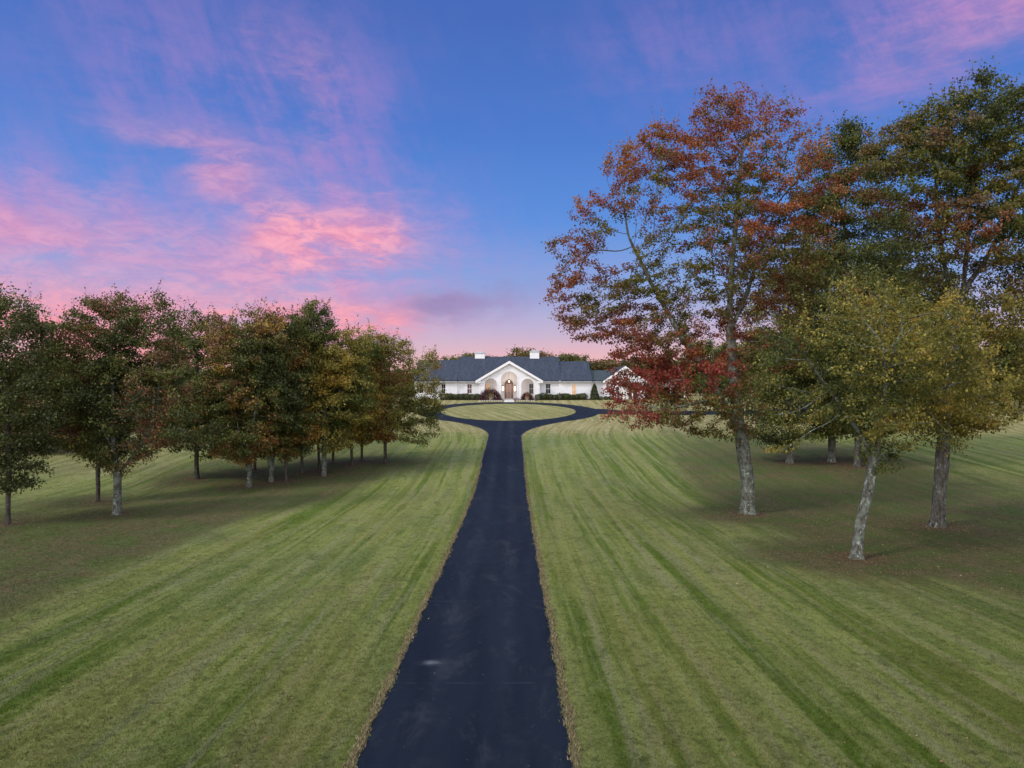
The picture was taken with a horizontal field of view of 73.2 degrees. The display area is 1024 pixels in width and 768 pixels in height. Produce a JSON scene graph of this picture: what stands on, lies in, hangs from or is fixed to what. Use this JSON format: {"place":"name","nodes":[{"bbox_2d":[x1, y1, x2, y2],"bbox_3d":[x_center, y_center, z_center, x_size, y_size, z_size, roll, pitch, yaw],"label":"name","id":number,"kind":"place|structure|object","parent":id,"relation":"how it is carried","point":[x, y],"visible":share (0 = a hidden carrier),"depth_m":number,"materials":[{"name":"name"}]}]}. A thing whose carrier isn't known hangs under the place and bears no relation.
{"place":"outdoors","nodes":[
{"label":"outdoors","id":0,"kind":"place"},
{"bbox_2d":[0,393,1023,767],"bbox_3d":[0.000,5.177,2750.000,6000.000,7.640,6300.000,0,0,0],"label":"ground","id":1,"kind":"structure","parent":0,"point":[590,445],"depth_m":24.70,"materials":[{"name":"green plant"}]},
{"bbox_2d":[0,395,40,446],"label":"woodland tree","id":2,"kind":"object","parent":1,"relation":"on","point":[16,422],"visible":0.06,"depth_m":64.57,"materials":[{"name":"green plant"}]},
{"bbox_2d":[2,399,53,444],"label":"woodland tree","id":3,"kind":"object","parent":1,"relation":"on","point":[37,409],"visible":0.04,"depth_m":64.43,"materials":[{"name":"green plant"}]},
{"bbox_2d":[0,276,80,524],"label":"oak tree","id":4,"kind":"object","parent":1,"relation":"on","point":[12,391],"visible":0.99,"depth_m":36.01,"materials":[{"name":"green plant"}]},
{"bbox_2d":[30,398,86,447],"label":"woodland tree","id":5,"kind":"object","parent":1,"relation":"on","point":[58,423],"depth_m":64.36,"materials":[{"name":"green plant"}]},
{"bbox_2d":[47,347,142,501],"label":"oak tree","id":6,"kind":"object","parent":1,"relation":"on","point":[97,476],"visible":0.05,"depth_m":44.17,"materials":[{"name":"green plant"}]},
{"bbox_2d":[24,279,207,514],"bbox_3d":[-22.483,0.758,39.386,9.779,13.633,6.331,0,0,-16],"label":"oak tree","id":7,"kind":"object","parent":1,"relation":"on","point":[113,368],"visible":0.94,"depth_m":38.84,"materials":[{"name":"green plant"}]},
{"bbox_2d":[105,398,140,434],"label":"woodland tree","id":8,"kind":"object","parent":1,"relation":"on","point":[129,426],"visible":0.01,"depth_m":70.72,"materials":[{"name":"green plant"}]},
{"bbox_2d":[106,377,175,438],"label":"woodland tree","id":9,"kind":"object","parent":1,"relation":"on","point":[137,402],"visible":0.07,"depth_m":70.37,"materials":[{"name":"green plant"}]},
{"bbox_2d":[147,382,200,431],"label":"woodland tree","id":10,"kind":"object","parent":1,"relation":"on","point":[172,418],"visible":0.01,"depth_m":73.04,"materials":[{"name":"green plant"}]},
{"bbox_2d":[135,299,251,478],"bbox_3d":[-24.119,0.320,53.193,9.520,14.258,7.509,0,0,0],"label":"oak tree","id":11,"kind":"object","parent":1,"relation":"on","point":[198,342],"visible":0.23,"depth_m":52.34,"materials":[{"name":"green plant"}]},
{"bbox_2d":[184,370,228,426],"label":"woodland tree","id":12,"kind":"object","parent":1,"relation":"on","point":[209,404],"depth_m":77.02,"materials":[{"name":"green plant"}]},
{"bbox_2d":[179,297,303,486],"bbox_3d":[-19.642,0.638,50.367,8.773,14.001,6.208,0,0,0],"label":"oak tree","id":13,"kind":"object","parent":1,"relation":"on","point":[250,434],"visible":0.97,"depth_m":49.57,"materials":[{"name":"green plant"}]},
{"bbox_2d":[230,364,282,469],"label":"oak tree","id":14,"kind":"object","parent":1,"relation":"on","point":[254,467],"visible":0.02,"depth_m":56.99,"materials":[{"name":"green plant"}]},
{"bbox_2d":[226,299,332,481],"bbox_3d":[-17.708,0.567,52.446,7.985,14.108,5.900,0,0,0],"label":"oak tree","id":15,"kind":"object","parent":1,"relation":"on","point":[314,415],"visible":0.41,"depth_m":51.83,"materials":[{"name":"green plant"}]},
{"bbox_2d":[261,363,316,480],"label":"oak tree","id":16,"kind":"object","parent":1,"relation":"on","point":[296,451],"visible":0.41,"depth_m":52.48,"materials":[{"name":"green plant"}]},
{"bbox_2d":[277,305,335,472],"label":"oak tree","id":17,"kind":"object","parent":1,"relation":"on","point":[301,462],"visible":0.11,"depth_m":55.27,"materials":[{"name":"green plant"}]},
{"bbox_2d":[305,344,345,469],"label":"oak tree","id":18,"kind":"object","parent":1,"relation":"on","point":[318,455],"visible":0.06,"depth_m":57.09,"materials":[{"name":"green plant"}]},
{"bbox_2d":[279,295,382,475],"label":"oak tree","id":19,"kind":"object","parent":1,"relation":"on","point":[334,400],"visible":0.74,"depth_m":54.10,"materials":[{"name":"green plant"}]},
{"bbox_2d":[327,347,361,462],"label":"oak tree","id":20,"kind":"object","parent":1,"relation":"on","point":[333,461],"visible":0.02,"depth_m":60.11,"materials":[{"name":"green plant"}]},
{"bbox_2d":[328,332,385,465],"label":"oak tree","id":21,"kind":"object","parent":1,"relation":"on","point":[368,424],"visible":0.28,"depth_m":58.47,"materials":[{"name":"green plant"}]},
{"bbox_2d":[348,335,395,460],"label":"oak tree","id":22,"kind":"object","parent":1,"relation":"on","point":[362,442],"visible":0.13,"depth_m":60.46,"materials":[{"name":"green plant"}]},
{"bbox_2d":[352,326,447,462],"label":"oak tree","id":23,"kind":"object","parent":1,"relation":"on","point":[407,403],"visible":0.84,"depth_m":59.69,"materials":[{"name":"green plant"}]},
{"bbox_2d":[387,370,414,398],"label":"woodland tree","id":24,"kind":"object","parent":1,"relation":"on","point":[401,381],"visible":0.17,"depth_m":116.87,"materials":[{"name":"green plant"}]},
{"bbox_2d":[0,360,812,392],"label":"wood","id":25,"kind":"object","parent":1,"relation":"on","point":[696,390],"visible":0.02,"depth_m":212.68,"materials":[{"name":"green plant"}]},
{"bbox_2d":[442,354,456,359],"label":"woodland tree","id":26,"kind":"object","parent":1,"relation":"on","point":[446,358],"visible":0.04,"depth_m":149.37,"materials":[{"name":"green plant"}]},
{"bbox_2d":[341,463,581,767],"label":"dry grass","id":27,"kind":"structure","parent":1,"relation":"on","point":[388,680],"depth_m":16.31,"materials":[{"name":"beige plant"}]},
{"bbox_2d":[449,351,474,359],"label":"woodland tree","id":28,"kind":"object","parent":1,"relation":"on","point":[467,355],"visible":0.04,"depth_m":149.45,"materials":[{"name":"green plant"}]},
{"bbox_2d":[348,421,579,767],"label":"dead grass border","id":29,"kind":"object","parent":1,"relation":"on","point":[380,699],"visible":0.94,"depth_m":16.64,"materials":[{"name":"plant"}]},
{"bbox_2d":[503,344,535,356],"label":"woodland tree","id":30,"kind":"object","parent":1,"relation":"on","point":[517,352],"visible":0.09,"depth_m":148.76,"materials":[{"name":"green plant"}]},
{"bbox_2d":[413,350,646,399],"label":"house","id":31,"kind":"structure","parent":1,"relation":"on","point":[509,378],"depth_m":126.11,"materials":[{"name":"white brick"}]},
{"bbox_2d":[441,384,444,392],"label":"window","id":32,"kind":"structure","parent":31,"relation":"in","point":[442,385],"depth_m":125.48,"materials":[{"name":"clear glass"}]},
{"bbox_2d":[467,384,471,393],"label":"window","id":33,"kind":"structure","parent":31,"relation":"in","point":[469,386],"depth_m":124.97,"materials":[{"name":"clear glass"}]},
{"bbox_2d":[505,380,512,398],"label":"door","id":34,"kind":"structure","parent":31,"relation":"in","point":[508,385],"depth_m":127.16,"materials":[{"name":"brown wood"}]},
{"bbox_2d":[529,384,532,393],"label":"window","id":35,"kind":"structure","parent":31,"relation":"in","point":[530,385],"depth_m":127.34,"materials":[{"name":"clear glass"}]},
{"bbox_2d":[546,384,550,393],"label":"window","id":36,"kind":"structure","parent":31,"relation":"in","point":[548,386],"depth_m":124.97,"materials":[{"name":"clear glass"}]},
{"bbox_2d":[572,384,575,394],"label":"window","id":37,"kind":"structure","parent":31,"relation":"in","point":[573,385],"depth_m":124.70,"materials":[{"name":"glass"}]},
{"bbox_2d":[539,348,556,356],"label":"woodland tree","id":38,"kind":"object","parent":1,"relation":"on","point":[542,353],"visible":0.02,"depth_m":151.03,"materials":[{"name":"green plant"}]},
{"bbox_2d":[551,353,581,360],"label":"woodland tree","id":39,"kind":"object","parent":1,"relation":"on","point":[565,357],"visible":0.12,"depth_m":148.84,"materials":[{"name":"green plant"}]},
{"bbox_2d":[572,353,594,369],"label":"woodland tree","id":40,"kind":"object","parent":1,"relation":"on","point":[583,358],"visible":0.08,"depth_m":151.93,"materials":[{"name":"green plant"}]},
{"bbox_2d":[588,356,613,369],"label":"woodland tree","id":41,"kind":"object","parent":1,"relation":"on","point":[597,366],"visible":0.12,"depth_m":153.02,"materials":[{"name":"green plant"}]},
{"bbox_2d":[599,358,636,369],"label":"woodland tree","id":42,"kind":"object","parent":1,"relation":"on","point":[615,363],"visible":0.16,"depth_m":155.25,"materials":[{"name":"green plant"}]},
{"bbox_2d":[623,355,657,378],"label":"woodland tree","id":43,"kind":"object","parent":1,"relation":"on","point":[633,365],"visible":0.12,"depth_m":156.61,"materials":[{"name":"green plant"}]},
{"bbox_2d":[642,358,681,378],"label":"woodland tree","id":44,"kind":"object","parent":1,"relation":"on","point":[672,362],"visible":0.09,"depth_m":158.34,"materials":[{"name":"green plant"}]},
{"bbox_2d":[645,379,685,397],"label":"shed","id":45,"kind":"structure","parent":1,"relation":"on","point":[668,391],"depth_m":131.20,"materials":[{"name":"grey"}]},
{"bbox_2d":[539,79,846,514],"bbox_3d":[10.195,-5.034,39.012,17.325,24.986,7.943,0,0,0],"label":"maple tree","id":46,"kind":"object","parent":1,"relation":"on","point":[733,412],"visible":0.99,"depth_m":38.65,"materials":[{"name":"red plant"}]},
{"bbox_2d":[676,338,718,395],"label":"woodland tree","id":47,"kind":"object","parent":1,"relation":"on","point":[710,343],"visible":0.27,"depth_m":148.70,"materials":[{"name":"green plant"}]},
{"bbox_2d":[699,357,728,393],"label":"woodland tree","id":48,"kind":"object","parent":1,"relation":"on","point":[704,380],"visible":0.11,"depth_m":117.39,"materials":[{"name":"green plant"}]},
{"bbox_2d":[708,338,742,375],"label":"woodland tree","id":49,"kind":"object","parent":1,"relation":"on","point":[720,348],"visible":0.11,"depth_m":139.70,"materials":[{"name":"green plant"}]},
{"bbox_2d":[738,342,772,389],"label":"woodland tree","id":50,"kind":"object","parent":1,"relation":"on","point":[753,369],"visible":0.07,"depth_m":133.07,"materials":[{"name":"green plant"}]},
{"bbox_2d":[759,362,803,404],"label":"woodland tree","id":51,"kind":"object","parent":1,"relation":"on","point":[774,373],"visible":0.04,"depth_m":111.81,"materials":[{"name":"green plant"}]},
{"bbox_2d":[708,240,869,463],"bbox_3d":[24.613,-2.890,60.064,15.069,19.894,9.960,0,0,0],"label":"maple tree","id":52,"kind":"object","parent":1,"relation":"on","point":[792,433],"visible":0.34,"depth_m":58.99,"materials":[{"name":"green plant"}]},
{"bbox_2d":[776,110,926,462],"bbox_3d":[30.033,-8.414,60.609,14.743,30.871,9.663,0,0,0],"label":"maple tree","id":53,"kind":"object","parent":1,"relation":"on","point":[849,138],"visible":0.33,"depth_m":59.27,"materials":[{"name":"green plant"}]},
{"bbox_2d":[751,261,1022,559],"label":"maple tree","id":54,"kind":"object","parent":1,"relation":"on","point":[882,415],"visible":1,"depth_m":27.00,"materials":[{"name":"green plant"}]},
{"bbox_2d":[823,253,995,466],"bbox_3d":[34.010,-2.209,58.373,14.534,18.809,9.240,0,0,0],"label":"maple tree","id":55,"kind":"object","parent":1,"relation":"on","point":[856,463],"visible":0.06,"depth_m":57.30,"materials":[{"name":"green plant"}]},
{"bbox_2d":[838,56,1023,527],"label":"maple tree","id":56,"kind":"object","parent":1,"relation":"on","point":[920,148],"visible":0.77,"depth_m":34.07,"materials":[{"name":"green plant"}]},
{"bbox_2d":[971,343,1021,402],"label":"woodland tree","id":57,"kind":"object","parent":1,"relation":"on","point":[986,367],"visible":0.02,"depth_m":105.73,"materials":[{"name":"green plant"}]},
{"bbox_2d":[981,328,1023,410],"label":"woodland tree","id":58,"kind":"object","parent":1,"relation":"on","point":[1004,364],"visible":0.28,"depth_m":102.74,"materials":[{"name":"green plant"}]},
{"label":"flower bed","id":59,"kind":"structure","parent":1,"relation":"on","visible":0},
{"bbox_2d":[439,393,448,399],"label":"shrub","id":60,"kind":"object","parent":59,"relation":"on","point":[443,398],"visible":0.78,"depth_m":123.50,"materials":[{"name":"green plant"}]},
{"bbox_2d":[445,393,453,399],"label":"shrub","id":61,"kind":"object","parent":59,"relation":"on","point":[450,397],"visible":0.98,"depth_m":123.49,"materials":[{"name":"green plant"}]},
{"bbox_2d":[456,394,464,399],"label":"shrub","id":62,"kind":"object","parent":59,"relation":"on","point":[461,396],"visible":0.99,"depth_m":123.49,"materials":[{"name":"green plant"}]},
{"bbox_2d":[463,393,469,399],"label":"shrub","id":63,"kind":"object","parent":59,"relation":"on","point":[467,396],"visible":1,"depth_m":123.36,"materials":[{"name":"green plant"}]},
{"bbox_2d":[478,386,501,399],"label":"japanese maple","id":64,"kind":"object","parent":59,"relation":"on","point":[488,391],"visible":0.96,"depth_m":122.47,"materials":[{"name":"red plant"}]},
{"bbox_2d":[520,392,533,399],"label":"japanese maple","id":65,"kind":"object","parent":59,"relation":"on","point":[523,396],"visible":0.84,"depth_m":122.67,"materials":[{"name":"red plant"}]},
{"bbox_2d":[539,392,549,399],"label":"shrub","id":66,"kind":"object","parent":59,"relation":"on","point":[544,395],"visible":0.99,"depth_m":123.34,"materials":[{"name":"green plant"}]},
{"bbox_2d":[555,392,563,399],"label":"shrub","id":67,"kind":"object","parent":59,"relation":"on","point":[560,396],"visible":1,"depth_m":123.29,"materials":[{"name":"green plant"}]},
{"bbox_2d":[561,393,570,399],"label":"shrub","id":68,"kind":"object","parent":59,"relation":"on","point":[565,397],"visible":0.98,"depth_m":123.10,"materials":[{"name":"green plant"}]},
{"bbox_2d":[578,393,587,399],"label":"shrub","id":69,"kind":"object","parent":59,"relation":"on","point":[582,396],"visible":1,"depth_m":123.16,"materials":[{"name":"green plant"}]},
{"bbox_2d":[590,383,598,399],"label":"conifer","id":70,"kind":"object","parent":59,"relation":"on","point":[594,390],"visible":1,"depth_m":123.20,"materials":[{"name":"green plant"}]},
{"bbox_2d":[0,0,1023,372],"label":"sky","id":71,"kind":"structure","parent":0,"point":[408,165],"materials":[{"name":"blue"}]},
{"bbox_2d":[1,441,1023,766],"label":"fallen leaves","id":72,"kind":"object","parent":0,"point":[639,545],"visible":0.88,"depth_m":35.00,"materials":[{"name":"brown plant"}]},
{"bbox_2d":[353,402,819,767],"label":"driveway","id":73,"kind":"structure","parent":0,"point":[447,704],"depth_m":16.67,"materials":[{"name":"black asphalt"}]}
]}

